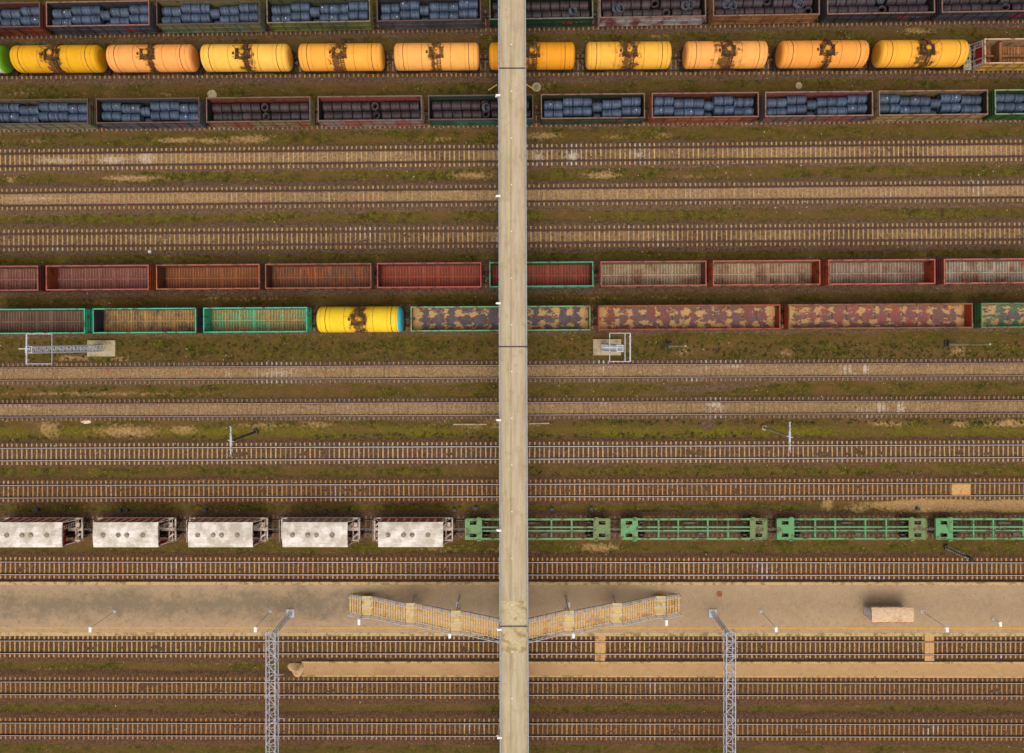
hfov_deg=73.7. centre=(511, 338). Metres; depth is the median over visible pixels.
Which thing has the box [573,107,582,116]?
wrapped coil
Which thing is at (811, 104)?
wrapped coil
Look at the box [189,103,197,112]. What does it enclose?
wrapped coil
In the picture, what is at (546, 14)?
wire coil
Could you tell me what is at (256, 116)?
wire coil
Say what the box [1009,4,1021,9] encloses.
wire coil
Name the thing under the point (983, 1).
wire coil
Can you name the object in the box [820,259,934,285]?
open wagon
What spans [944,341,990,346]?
pole
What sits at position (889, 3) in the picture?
wire coil
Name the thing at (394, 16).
wrapped coil
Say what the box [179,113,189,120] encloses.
wrapped coil
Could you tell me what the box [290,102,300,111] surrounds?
wire coil
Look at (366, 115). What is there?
wire coil
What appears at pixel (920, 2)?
wire coil
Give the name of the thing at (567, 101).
wrapped coil
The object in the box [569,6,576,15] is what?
wire coil
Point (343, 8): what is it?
wrapped coil
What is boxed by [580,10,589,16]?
wire coil
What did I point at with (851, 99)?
wrapped coil
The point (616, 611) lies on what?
staircase
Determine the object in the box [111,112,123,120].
wrapped coil
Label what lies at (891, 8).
wire coil
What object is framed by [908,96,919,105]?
wrapped coil
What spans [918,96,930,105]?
wrapped coil
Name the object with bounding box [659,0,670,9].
wire coil
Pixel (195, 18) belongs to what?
wrapped coil
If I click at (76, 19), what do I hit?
wrapped coil
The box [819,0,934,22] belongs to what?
open wagon
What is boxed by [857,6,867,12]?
wire coil
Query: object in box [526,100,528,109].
wire coil
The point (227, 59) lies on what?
tank wagon
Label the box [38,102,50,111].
wrapped coil
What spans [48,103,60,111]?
wrapped coil
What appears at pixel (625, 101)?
wrapped coil
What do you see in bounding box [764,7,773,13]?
wire coil
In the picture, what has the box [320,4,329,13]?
wrapped coil
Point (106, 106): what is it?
wrapped coil
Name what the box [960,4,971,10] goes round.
wire coil
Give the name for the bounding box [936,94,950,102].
wrapped coil
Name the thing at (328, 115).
wire coil
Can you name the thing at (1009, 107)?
wrapped coil
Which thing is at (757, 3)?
wire coil
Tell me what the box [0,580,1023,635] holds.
platform
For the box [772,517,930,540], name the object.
flat wagon
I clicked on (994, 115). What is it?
open wagon
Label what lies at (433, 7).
wrapped coil
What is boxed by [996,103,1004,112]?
wrapped coil
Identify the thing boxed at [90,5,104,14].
wrapped coil
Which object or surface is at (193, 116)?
wrapped coil
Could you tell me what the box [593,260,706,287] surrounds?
open wagon
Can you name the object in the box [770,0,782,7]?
wire coil
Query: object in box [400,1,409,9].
wrapped coil
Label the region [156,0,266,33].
open wagon
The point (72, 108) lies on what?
wrapped coil
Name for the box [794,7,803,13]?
wire coil
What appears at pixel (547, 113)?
wrapped coil
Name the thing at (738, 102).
wrapped coil
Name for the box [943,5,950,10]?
wire coil
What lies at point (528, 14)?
wire coil
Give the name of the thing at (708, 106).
wrapped coil
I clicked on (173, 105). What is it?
wrapped coil
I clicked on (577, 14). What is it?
wire coil
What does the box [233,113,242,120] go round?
wire coil
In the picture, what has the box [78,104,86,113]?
wrapped coil
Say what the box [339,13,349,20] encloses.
wrapped coil
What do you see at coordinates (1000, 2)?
wire coil
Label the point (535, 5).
wire coil
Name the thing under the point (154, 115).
wrapped coil
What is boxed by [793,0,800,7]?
wire coil
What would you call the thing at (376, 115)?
wire coil
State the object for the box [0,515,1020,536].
railway track
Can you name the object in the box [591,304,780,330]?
open wagon
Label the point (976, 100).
wrapped coil
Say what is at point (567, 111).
wrapped coil
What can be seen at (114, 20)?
wrapped coil
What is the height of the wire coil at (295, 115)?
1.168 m
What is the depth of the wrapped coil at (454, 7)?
83.76 m
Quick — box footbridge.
[498,0,528,752]
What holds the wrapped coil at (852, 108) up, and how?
in the open wagon at (798, 118)
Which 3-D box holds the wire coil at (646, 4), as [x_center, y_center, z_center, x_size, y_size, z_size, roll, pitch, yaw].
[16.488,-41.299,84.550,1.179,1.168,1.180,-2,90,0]
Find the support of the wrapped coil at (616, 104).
in the open wagon at (595, 97)
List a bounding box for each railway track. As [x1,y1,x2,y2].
[0,104,1023,131]
[0,140,1023,170]
[0,180,1023,209]
[0,223,1023,250]
[0,358,1023,384]
[0,396,1023,420]
[0,440,1023,464]
[0,478,1023,501]
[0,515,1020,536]
[0,557,1023,578]
[0,636,1023,657]
[0,677,1023,699]
[0,718,1023,740]
[1,8,1022,38]
[1,53,1022,78]
[266,266,820,289]
[312,307,973,330]
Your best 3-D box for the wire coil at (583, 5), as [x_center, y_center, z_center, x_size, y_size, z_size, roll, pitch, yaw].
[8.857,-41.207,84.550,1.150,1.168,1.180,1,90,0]
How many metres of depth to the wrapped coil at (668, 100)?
83.75 m
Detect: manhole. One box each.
[207,90,216,96]
[532,82,540,91]
[795,82,801,88]
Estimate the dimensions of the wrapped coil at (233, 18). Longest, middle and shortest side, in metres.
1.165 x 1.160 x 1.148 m
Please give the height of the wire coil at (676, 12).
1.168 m
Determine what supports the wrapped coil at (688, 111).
in the open wagon at (705, 96)
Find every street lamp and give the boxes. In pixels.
[89,610,115,631]
[254,610,271,631]
[760,610,777,631]
[921,610,948,631]
[992,617,1001,626]
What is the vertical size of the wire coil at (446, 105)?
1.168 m
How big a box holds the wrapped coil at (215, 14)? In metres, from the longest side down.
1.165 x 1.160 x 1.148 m
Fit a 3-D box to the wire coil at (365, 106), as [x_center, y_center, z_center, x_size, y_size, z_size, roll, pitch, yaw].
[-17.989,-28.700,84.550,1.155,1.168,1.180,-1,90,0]
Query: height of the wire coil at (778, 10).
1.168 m
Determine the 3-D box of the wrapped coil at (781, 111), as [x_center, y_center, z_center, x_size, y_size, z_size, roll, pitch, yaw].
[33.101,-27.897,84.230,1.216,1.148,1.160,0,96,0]
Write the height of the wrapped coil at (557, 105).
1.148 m
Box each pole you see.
[665,343,686,347]
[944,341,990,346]
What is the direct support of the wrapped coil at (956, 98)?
in the open wagon at (931, 94)
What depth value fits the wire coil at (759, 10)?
84.03 m
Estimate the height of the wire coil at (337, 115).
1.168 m
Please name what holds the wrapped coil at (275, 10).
in the open wagon at (312, 25)
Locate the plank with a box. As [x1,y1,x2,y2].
[453,424,486,424]
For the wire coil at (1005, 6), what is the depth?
84.18 m
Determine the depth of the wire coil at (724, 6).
83.75 m
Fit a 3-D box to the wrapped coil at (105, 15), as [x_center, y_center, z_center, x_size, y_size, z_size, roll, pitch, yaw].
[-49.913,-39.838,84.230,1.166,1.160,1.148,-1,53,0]
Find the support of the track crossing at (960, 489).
on the ground at (606, 432)
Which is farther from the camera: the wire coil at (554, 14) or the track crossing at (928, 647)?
the track crossing at (928, 647)
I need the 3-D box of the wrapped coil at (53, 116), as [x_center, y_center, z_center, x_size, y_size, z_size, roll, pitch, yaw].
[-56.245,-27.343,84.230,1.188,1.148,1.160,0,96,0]
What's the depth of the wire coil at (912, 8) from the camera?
84.03 m
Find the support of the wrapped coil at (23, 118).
in the open wagon at (90, 123)
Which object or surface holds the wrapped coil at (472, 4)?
in the open wagon at (431, 24)
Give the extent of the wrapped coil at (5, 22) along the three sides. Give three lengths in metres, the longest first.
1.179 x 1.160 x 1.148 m
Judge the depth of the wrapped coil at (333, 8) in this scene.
83.77 m
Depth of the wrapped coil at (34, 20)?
83.74 m
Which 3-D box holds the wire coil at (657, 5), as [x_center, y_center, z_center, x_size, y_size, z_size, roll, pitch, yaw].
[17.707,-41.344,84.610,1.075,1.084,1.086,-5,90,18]
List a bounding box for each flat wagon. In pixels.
[461,517,614,540]
[616,517,771,540]
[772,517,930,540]
[931,516,1023,540]
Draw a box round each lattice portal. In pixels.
[266,609,294,752]
[709,609,735,752]
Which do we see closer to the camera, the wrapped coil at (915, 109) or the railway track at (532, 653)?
the wrapped coil at (915, 109)
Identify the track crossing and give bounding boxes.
[595,636,604,660]
[924,636,933,660]
[951,484,969,494]
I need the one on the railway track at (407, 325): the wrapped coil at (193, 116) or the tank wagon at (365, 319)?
the tank wagon at (365, 319)
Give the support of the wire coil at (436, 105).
in the open wagon at (489, 98)
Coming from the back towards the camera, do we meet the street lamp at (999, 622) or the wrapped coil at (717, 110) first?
the street lamp at (999, 622)
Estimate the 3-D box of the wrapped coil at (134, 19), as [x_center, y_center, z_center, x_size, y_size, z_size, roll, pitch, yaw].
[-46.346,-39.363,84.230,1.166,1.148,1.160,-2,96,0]
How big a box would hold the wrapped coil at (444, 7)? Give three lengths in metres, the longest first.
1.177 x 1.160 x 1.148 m
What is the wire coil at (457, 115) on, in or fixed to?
in the open wagon at (489, 98)
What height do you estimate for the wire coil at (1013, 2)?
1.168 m
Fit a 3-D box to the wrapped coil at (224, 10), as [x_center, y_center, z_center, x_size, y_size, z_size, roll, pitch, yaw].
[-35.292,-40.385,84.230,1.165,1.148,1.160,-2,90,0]
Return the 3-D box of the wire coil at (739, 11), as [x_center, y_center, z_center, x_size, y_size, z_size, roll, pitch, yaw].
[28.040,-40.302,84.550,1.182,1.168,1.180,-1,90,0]
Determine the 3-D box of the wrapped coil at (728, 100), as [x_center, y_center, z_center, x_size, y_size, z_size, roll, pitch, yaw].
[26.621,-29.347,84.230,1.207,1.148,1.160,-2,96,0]
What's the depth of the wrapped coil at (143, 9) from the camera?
83.74 m
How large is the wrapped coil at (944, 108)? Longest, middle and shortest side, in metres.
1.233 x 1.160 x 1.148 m
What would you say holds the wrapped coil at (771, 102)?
in the open wagon at (798, 118)
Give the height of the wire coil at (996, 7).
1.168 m
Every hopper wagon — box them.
[0,517,92,546]
[90,517,185,546]
[182,517,276,546]
[274,517,367,546]
[367,517,460,546]
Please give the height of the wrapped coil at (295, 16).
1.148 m
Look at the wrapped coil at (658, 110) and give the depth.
83.77 m
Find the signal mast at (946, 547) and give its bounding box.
[944,545,972,560]
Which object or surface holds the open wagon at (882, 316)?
on the railway track at (407, 325)
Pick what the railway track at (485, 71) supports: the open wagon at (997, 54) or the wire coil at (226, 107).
the open wagon at (997, 54)
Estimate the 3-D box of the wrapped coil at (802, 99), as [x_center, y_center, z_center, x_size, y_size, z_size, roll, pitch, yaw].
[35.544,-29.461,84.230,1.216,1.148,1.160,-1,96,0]
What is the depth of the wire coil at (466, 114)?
84.06 m
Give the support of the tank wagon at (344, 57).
on the railway track at (485, 71)
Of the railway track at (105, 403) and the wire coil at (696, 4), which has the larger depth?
the railway track at (105, 403)
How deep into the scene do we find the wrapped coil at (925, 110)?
83.73 m
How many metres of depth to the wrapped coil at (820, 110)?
83.77 m
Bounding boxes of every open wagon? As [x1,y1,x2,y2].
[0,2,52,35]
[0,98,99,130]
[0,265,49,291]
[0,308,93,333]
[46,0,158,34]
[46,265,158,291]
[92,308,202,333]
[96,97,207,129]
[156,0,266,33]
[156,264,265,290]
[203,307,315,332]
[206,96,317,127]
[265,263,375,289]
[266,0,374,31]
[317,95,427,126]
[375,0,486,29]
[376,262,486,289]
[408,305,593,331]
[425,94,537,125]
[485,0,595,28]
[485,261,595,288]
[535,93,645,124]
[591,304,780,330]
[593,0,705,26]
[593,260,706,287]
[646,92,758,123]
[706,0,819,24]
[707,260,819,286]
[759,91,872,122]
[780,303,972,328]
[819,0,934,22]
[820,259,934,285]
[869,89,987,121]
[930,0,1023,21]
[932,258,1023,285]
[963,38,1023,70]
[973,303,1023,327]
[982,89,1023,120]
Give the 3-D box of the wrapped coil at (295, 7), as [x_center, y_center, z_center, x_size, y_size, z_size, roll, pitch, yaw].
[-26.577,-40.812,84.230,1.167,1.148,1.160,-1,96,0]
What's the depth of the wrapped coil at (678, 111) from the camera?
83.75 m
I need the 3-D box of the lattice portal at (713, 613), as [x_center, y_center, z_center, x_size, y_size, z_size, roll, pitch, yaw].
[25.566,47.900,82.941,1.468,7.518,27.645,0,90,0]
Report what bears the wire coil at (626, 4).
in the open wagon at (686, 20)
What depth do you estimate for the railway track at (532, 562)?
86.71 m
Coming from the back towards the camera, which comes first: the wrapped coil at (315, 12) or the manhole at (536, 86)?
the manhole at (536, 86)
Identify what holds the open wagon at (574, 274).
on the railway track at (486, 271)
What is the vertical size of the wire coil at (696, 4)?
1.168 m
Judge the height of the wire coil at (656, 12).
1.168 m
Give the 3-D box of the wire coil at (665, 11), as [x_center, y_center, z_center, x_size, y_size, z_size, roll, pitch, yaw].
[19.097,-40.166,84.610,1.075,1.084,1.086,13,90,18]
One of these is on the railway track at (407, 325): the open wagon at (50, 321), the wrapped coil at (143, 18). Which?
the open wagon at (50, 321)
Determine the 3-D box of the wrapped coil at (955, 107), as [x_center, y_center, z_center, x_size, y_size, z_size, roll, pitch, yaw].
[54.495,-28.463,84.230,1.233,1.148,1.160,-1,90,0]
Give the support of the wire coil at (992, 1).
in the open wagon at (939, 14)
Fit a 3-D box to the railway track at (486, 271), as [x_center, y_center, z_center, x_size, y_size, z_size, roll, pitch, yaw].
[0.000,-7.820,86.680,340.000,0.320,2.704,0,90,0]
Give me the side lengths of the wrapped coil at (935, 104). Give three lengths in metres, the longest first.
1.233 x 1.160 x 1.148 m
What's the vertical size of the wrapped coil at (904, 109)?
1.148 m
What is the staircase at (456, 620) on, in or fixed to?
on the platform at (321, 608)
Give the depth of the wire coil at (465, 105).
84.05 m
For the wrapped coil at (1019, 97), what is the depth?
83.75 m
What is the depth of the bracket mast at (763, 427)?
79.99 m
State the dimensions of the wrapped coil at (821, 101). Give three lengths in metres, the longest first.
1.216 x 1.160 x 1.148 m
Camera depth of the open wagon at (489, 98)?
84.14 m
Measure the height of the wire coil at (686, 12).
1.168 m
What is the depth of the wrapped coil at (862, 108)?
83.78 m
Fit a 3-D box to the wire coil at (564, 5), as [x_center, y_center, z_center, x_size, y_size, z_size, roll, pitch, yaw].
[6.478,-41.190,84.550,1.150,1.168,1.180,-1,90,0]
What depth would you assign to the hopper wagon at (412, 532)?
82.98 m
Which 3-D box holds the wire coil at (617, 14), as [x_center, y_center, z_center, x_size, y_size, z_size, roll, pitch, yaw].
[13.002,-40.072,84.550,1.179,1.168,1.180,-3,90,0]
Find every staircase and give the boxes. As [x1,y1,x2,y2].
[348,594,498,642]
[528,594,681,642]
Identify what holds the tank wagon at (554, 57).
on the railway track at (485, 71)
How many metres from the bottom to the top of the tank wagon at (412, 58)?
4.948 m
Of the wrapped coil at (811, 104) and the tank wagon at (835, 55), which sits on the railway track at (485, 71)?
the tank wagon at (835, 55)
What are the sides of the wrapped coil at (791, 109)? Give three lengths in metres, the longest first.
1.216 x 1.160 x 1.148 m
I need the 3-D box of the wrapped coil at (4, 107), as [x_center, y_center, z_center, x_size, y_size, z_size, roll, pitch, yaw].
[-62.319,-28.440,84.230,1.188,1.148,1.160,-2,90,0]
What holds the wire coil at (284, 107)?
in the open wagon at (210, 101)
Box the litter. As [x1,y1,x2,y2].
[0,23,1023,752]
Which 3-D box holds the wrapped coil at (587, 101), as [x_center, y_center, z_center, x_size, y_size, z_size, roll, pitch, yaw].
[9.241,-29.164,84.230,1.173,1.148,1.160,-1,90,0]
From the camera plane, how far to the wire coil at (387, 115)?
84.05 m
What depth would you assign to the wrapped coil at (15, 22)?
83.73 m
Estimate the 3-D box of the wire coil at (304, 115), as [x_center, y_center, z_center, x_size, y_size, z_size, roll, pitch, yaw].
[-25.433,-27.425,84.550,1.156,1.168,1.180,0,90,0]
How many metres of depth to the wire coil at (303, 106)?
84.06 m
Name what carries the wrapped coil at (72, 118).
in the open wagon at (90, 123)
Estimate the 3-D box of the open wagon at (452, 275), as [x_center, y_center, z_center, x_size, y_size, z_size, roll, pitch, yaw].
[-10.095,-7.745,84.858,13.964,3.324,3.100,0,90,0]
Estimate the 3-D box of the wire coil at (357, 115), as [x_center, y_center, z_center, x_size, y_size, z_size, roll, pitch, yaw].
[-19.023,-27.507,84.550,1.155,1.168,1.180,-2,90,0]
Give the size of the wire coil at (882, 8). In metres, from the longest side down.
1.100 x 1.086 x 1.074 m
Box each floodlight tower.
[18,334,115,363]
[593,333,630,361]
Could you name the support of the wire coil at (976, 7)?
in the open wagon at (939, 14)
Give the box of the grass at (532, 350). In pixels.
[0,0,1023,752]
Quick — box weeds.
[0,340,1022,477]
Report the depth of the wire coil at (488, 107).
83.49 m
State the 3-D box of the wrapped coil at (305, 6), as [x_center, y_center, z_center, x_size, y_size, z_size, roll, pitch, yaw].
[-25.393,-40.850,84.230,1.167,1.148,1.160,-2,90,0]
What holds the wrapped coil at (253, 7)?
in the open wagon at (240, 27)
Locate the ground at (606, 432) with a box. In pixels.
[0,0,1023,752]
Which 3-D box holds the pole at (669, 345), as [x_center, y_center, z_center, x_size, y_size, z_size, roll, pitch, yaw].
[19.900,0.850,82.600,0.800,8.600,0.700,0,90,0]
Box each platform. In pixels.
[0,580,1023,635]
[302,660,1023,677]
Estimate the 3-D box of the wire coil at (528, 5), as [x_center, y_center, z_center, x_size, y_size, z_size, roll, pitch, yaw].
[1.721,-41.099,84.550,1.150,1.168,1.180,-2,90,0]
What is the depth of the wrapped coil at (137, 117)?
83.79 m
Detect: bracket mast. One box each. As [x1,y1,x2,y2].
[228,426,258,455]
[760,421,792,451]
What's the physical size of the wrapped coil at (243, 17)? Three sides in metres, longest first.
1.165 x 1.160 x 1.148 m
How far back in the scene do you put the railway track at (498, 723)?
86.70 m
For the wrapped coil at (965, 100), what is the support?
in the open wagon at (931, 94)
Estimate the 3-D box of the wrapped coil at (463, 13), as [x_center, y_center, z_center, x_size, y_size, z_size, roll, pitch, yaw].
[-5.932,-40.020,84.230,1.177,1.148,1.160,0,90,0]
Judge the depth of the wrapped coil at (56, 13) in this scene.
83.78 m
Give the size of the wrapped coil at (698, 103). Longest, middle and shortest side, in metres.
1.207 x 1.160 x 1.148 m
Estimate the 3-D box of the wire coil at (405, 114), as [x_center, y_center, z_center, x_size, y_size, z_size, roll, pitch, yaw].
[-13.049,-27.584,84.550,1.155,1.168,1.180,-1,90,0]
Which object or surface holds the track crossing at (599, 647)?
on the ground at (606, 432)
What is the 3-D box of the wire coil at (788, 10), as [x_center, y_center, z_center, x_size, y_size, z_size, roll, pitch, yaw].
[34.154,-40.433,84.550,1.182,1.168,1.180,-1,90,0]
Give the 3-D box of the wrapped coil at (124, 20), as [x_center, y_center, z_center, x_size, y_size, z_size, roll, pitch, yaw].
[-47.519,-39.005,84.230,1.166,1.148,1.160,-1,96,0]
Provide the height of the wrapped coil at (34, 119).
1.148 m
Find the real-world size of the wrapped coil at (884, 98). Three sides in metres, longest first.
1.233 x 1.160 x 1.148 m
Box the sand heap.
[288,663,302,676]
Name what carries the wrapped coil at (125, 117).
in the open wagon at (172, 124)
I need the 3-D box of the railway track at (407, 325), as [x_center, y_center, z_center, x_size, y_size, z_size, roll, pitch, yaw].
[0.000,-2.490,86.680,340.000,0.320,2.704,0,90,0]
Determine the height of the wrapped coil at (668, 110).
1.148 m
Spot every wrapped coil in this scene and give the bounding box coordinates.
[0,103,12,112]
[0,113,11,122]
[1,9,13,18]
[1,19,11,25]
[9,103,22,112]
[9,113,21,121]
[11,9,22,18]
[11,19,23,25]
[19,105,30,114]
[19,115,30,122]
[20,6,32,15]
[20,16,33,25]
[28,106,40,114]
[29,115,43,122]
[30,6,38,15]
[30,16,38,25]
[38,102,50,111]
[38,112,50,121]
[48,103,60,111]
[48,112,61,121]
[52,9,63,18]
[52,19,62,24]
[58,102,70,111]
[58,112,70,121]
[62,9,73,18]
[62,19,73,24]
[68,104,80,113]
[68,114,78,122]
[71,6,82,15]
[71,15,83,24]
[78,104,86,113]
[78,113,86,121]
[81,6,92,15]
[81,15,92,24]
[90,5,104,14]
[91,15,104,24]
[100,10,111,20]
[101,102,113,111]
[102,111,113,120]
[110,8,121,17]
[110,17,119,24]
[111,102,123,111]
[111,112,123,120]
[120,8,131,16]
[120,17,130,23]
[121,104,132,113]
[121,113,131,121]
[129,5,140,14]
[129,14,140,23]
[130,104,143,113]
[131,114,144,121]
[139,5,147,13]
[139,14,147,23]
[140,107,151,116]
[150,102,161,111]
[150,111,162,120]
[160,101,171,110]
[160,111,171,120]
[161,7,173,16]
[162,16,171,23]
[169,101,181,110]
[169,111,180,120]
[171,7,182,16]
[171,16,182,23]
[179,104,190,112]
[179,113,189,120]
[181,4,192,13]
[181,13,191,22]
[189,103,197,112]
[189,113,198,120]
[190,4,201,13]
[191,14,201,22]
[200,4,212,13]
[200,13,212,22]
[210,9,220,18]
[219,6,230,15]
[220,16,229,22]
[229,6,240,14]
[229,15,239,22]
[239,3,249,12]
[239,13,249,21]
[248,3,257,12]
[249,13,258,21]
[271,6,281,15]
[271,15,280,21]
[281,5,291,14]
[281,15,291,21]
[290,3,300,12]
[291,12,301,21]
[300,2,311,11]
[300,12,311,21]
[310,7,320,17]
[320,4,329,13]
[320,14,329,20]
[329,4,339,13]
[329,14,338,20]
[339,4,348,13]
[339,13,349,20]
[348,1,358,10]
[349,11,358,20]
[358,1,368,10]
[358,11,368,20]
[381,4,390,13]
[381,13,390,19]
[390,3,400,12]
[390,13,400,19]
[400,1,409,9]
[400,10,410,19]
[410,0,419,10]
[410,10,419,19]
[420,5,429,15]
[429,2,438,11]
[429,12,438,18]
[439,2,448,11]
[439,12,448,18]
[449,2,458,11]
[449,12,458,18]
[459,0,468,8]
[459,9,468,18]
[468,0,477,8]
[468,9,477,18]
[543,100,552,109]
[543,110,552,117]
[553,100,562,109]
[553,110,562,117]
[563,97,572,106]
[563,107,572,116]
[573,97,582,106]
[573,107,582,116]
[582,97,591,106]
[582,107,591,116]
[592,102,601,111]
[601,100,611,109]
[601,109,611,116]
[611,99,620,108]
[612,109,621,116]
[621,97,630,106]
[621,106,630,115]
[631,97,640,106]
[631,106,640,115]
[653,97,663,105]
[653,106,663,115]
[663,96,673,105]
[663,106,673,115]
[672,108,683,116]
[673,99,683,108]
[683,98,693,107]
[684,108,693,115]
[693,99,703,107]
[694,108,703,115]
[703,101,713,110]
[712,96,723,105]
[712,106,723,115]
[723,96,733,105]
[723,105,733,114]
[732,98,743,106]
[732,107,743,115]
[743,98,753,106]
[743,107,753,115]
[766,98,776,107]
[766,108,776,115]
[775,98,786,107]
[776,108,786,114]
[784,105,796,114]
[785,95,796,104]
[795,95,806,104]
[796,104,806,113]
[804,111,813,114]
[805,100,816,109]
[814,107,826,114]
[815,97,826,106]
[825,97,836,106]
[826,107,836,114]
[835,97,846,106]
[836,106,846,114]
[845,95,857,103]
[845,104,857,113]
[856,94,866,103]
[856,104,867,113]
[880,94,889,103]
[880,104,889,113]
[887,94,899,103]
[888,104,899,113]
[896,106,909,113]
[897,96,909,105]
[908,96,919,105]
[909,106,920,113]
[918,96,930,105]
[919,106,930,113]
[928,99,940,108]
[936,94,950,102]
[936,103,950,112]
[948,103,961,112]
[949,93,960,102]
[957,105,971,113]
[959,95,971,104]
[969,95,981,104]
[970,105,981,113]
[996,93,1004,102]
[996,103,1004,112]
[1002,93,1014,102]
[1002,103,1014,112]
[1011,93,1023,102]
[1011,103,1023,112]
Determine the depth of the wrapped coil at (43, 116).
83.77 m
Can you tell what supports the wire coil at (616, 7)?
in the open wagon at (686, 20)
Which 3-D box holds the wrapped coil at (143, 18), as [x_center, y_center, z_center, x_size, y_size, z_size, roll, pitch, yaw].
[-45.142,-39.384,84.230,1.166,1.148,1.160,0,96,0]
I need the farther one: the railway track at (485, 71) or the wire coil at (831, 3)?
the railway track at (485, 71)
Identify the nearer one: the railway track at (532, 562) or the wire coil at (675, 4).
the wire coil at (675, 4)
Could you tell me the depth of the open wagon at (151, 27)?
83.94 m
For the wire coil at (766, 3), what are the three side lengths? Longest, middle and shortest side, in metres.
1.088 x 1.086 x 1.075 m
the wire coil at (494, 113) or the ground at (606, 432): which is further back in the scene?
the ground at (606, 432)
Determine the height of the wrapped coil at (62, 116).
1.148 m
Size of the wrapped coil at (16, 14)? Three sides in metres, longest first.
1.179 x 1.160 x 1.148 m
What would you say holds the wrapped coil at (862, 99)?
in the open wagon at (798, 118)
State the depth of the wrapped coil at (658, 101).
83.76 m
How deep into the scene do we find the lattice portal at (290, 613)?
80.00 m
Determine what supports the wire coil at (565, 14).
in the open wagon at (561, 22)
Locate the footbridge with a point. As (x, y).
(513, 527)
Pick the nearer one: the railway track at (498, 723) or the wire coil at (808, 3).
the wire coil at (808, 3)
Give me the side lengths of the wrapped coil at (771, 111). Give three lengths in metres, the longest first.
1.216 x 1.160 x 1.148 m
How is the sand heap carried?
on the ground at (606, 432)
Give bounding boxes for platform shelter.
[863,605,913,622]
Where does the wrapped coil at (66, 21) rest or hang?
in the open wagon at (151, 27)
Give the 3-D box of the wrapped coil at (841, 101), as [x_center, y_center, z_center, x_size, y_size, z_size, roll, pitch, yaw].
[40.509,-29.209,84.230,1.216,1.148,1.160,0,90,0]
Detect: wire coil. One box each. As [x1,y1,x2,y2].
[212,103,222,112]
[213,113,223,120]
[222,103,233,112]
[223,113,233,120]
[231,103,242,112]
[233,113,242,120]
[241,103,251,112]
[242,112,252,120]
[251,103,262,112]
[252,112,263,120]
[261,103,271,112]
[262,112,271,120]
[270,102,280,111]
[271,113,281,120]
[280,103,290,112]
[281,112,290,119]
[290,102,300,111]
[291,112,300,119]
[299,102,308,111]
[301,112,308,119]
[322,102,332,111]
[324,112,333,119]
[332,102,342,111]
[333,112,343,119]
[342,102,351,111]
[343,111,352,119]
[351,102,361,111]
[353,111,362,119]
[361,102,371,111]
[362,111,372,119]
[371,102,380,111]
[372,111,381,119]
[381,102,390,111]
[382,111,391,118]
[390,101,400,110]
[392,111,401,118]
[400,101,409,110]
[401,111,410,118]
[410,101,419,110]
[411,111,420,118]
[432,101,441,110]
[433,111,442,118]
[442,101,451,110]
[443,111,452,118]
[451,101,460,110]
[453,111,462,118]
[461,101,470,110]
[462,110,471,118]
[471,101,480,110]
[472,110,481,118]
[480,100,490,109]
[482,103,489,111]
[482,110,491,117]
[491,101,497,110]
[492,2,497,12]
[492,110,497,117]
[526,1,530,10]
[526,11,531,17]
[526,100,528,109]
[526,110,530,117]
[531,1,539,11]
[532,11,541,17]
[540,1,549,10]
[542,11,550,17]
[550,1,559,10]
[551,11,560,17]
[560,1,568,10]
[561,11,570,16]
[569,0,578,9]
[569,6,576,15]
[571,10,579,16]
[579,1,588,10]
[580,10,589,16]
[601,0,610,10]
[602,10,612,16]
[611,0,620,9]
[612,4,619,12]
[612,10,621,16]
[615,3,623,12]
[620,0,630,9]
[622,10,631,15]
[630,0,640,9]
[632,10,641,15]
[640,0,650,9]
[642,9,651,15]
[651,0,659,8]
[652,9,661,15]
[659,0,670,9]
[662,8,670,15]
[670,0,679,9]
[671,9,681,15]
[680,0,689,8]
[681,1,689,9]
[682,10,691,15]
[686,0,693,9]
[690,0,699,8]
[691,9,701,14]
[714,0,722,8]
[714,8,724,14]
[722,0,729,8]
[722,0,732,7]
[725,8,734,14]
[728,0,736,9]
[732,0,742,7]
[734,8,744,14]
[742,0,752,7]
[744,8,754,14]
[752,0,762,7]
[754,7,764,13]
[762,0,770,7]
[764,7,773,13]
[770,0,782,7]
[774,7,783,13]
[782,0,792,7]
[784,7,793,13]
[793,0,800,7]
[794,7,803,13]
[795,0,803,8]
[803,0,812,7]
[804,6,812,13]
[828,0,835,6]
[828,6,837,12]
[835,0,845,6]
[837,6,847,12]
[845,0,856,5]
[847,6,857,12]
[855,0,866,5]
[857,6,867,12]
[865,0,876,5]
[867,6,877,12]
[878,5,885,11]
[883,0,896,5]
[886,6,897,11]
[894,0,906,5]
[898,5,907,11]
[905,0,916,5]
[908,5,917,11]
[915,0,926,4]
[917,5,927,11]
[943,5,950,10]
[947,0,959,4]
[950,4,960,10]
[958,0,969,4]
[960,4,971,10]
[968,0,979,3]
[970,4,981,10]
[978,0,989,3]
[980,4,991,10]
[987,0,996,3]
[991,4,1001,10]
[996,0,1009,3]
[1001,3,1009,9]
[1008,0,1019,3]
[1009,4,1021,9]
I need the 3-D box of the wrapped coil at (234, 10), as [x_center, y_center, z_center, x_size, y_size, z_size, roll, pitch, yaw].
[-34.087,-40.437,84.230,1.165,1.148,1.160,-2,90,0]
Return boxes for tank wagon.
[0,45,19,75]
[10,44,111,77]
[106,43,202,76]
[200,43,298,76]
[298,42,389,75]
[316,305,407,332]
[394,42,482,74]
[486,41,576,74]
[581,40,671,74]
[677,40,767,73]
[769,39,868,72]
[867,39,968,72]
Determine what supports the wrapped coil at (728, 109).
in the open wagon at (705, 96)
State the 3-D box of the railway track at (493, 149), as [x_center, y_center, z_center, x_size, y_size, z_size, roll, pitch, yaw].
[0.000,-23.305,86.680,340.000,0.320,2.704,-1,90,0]
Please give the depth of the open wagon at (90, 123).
84.00 m

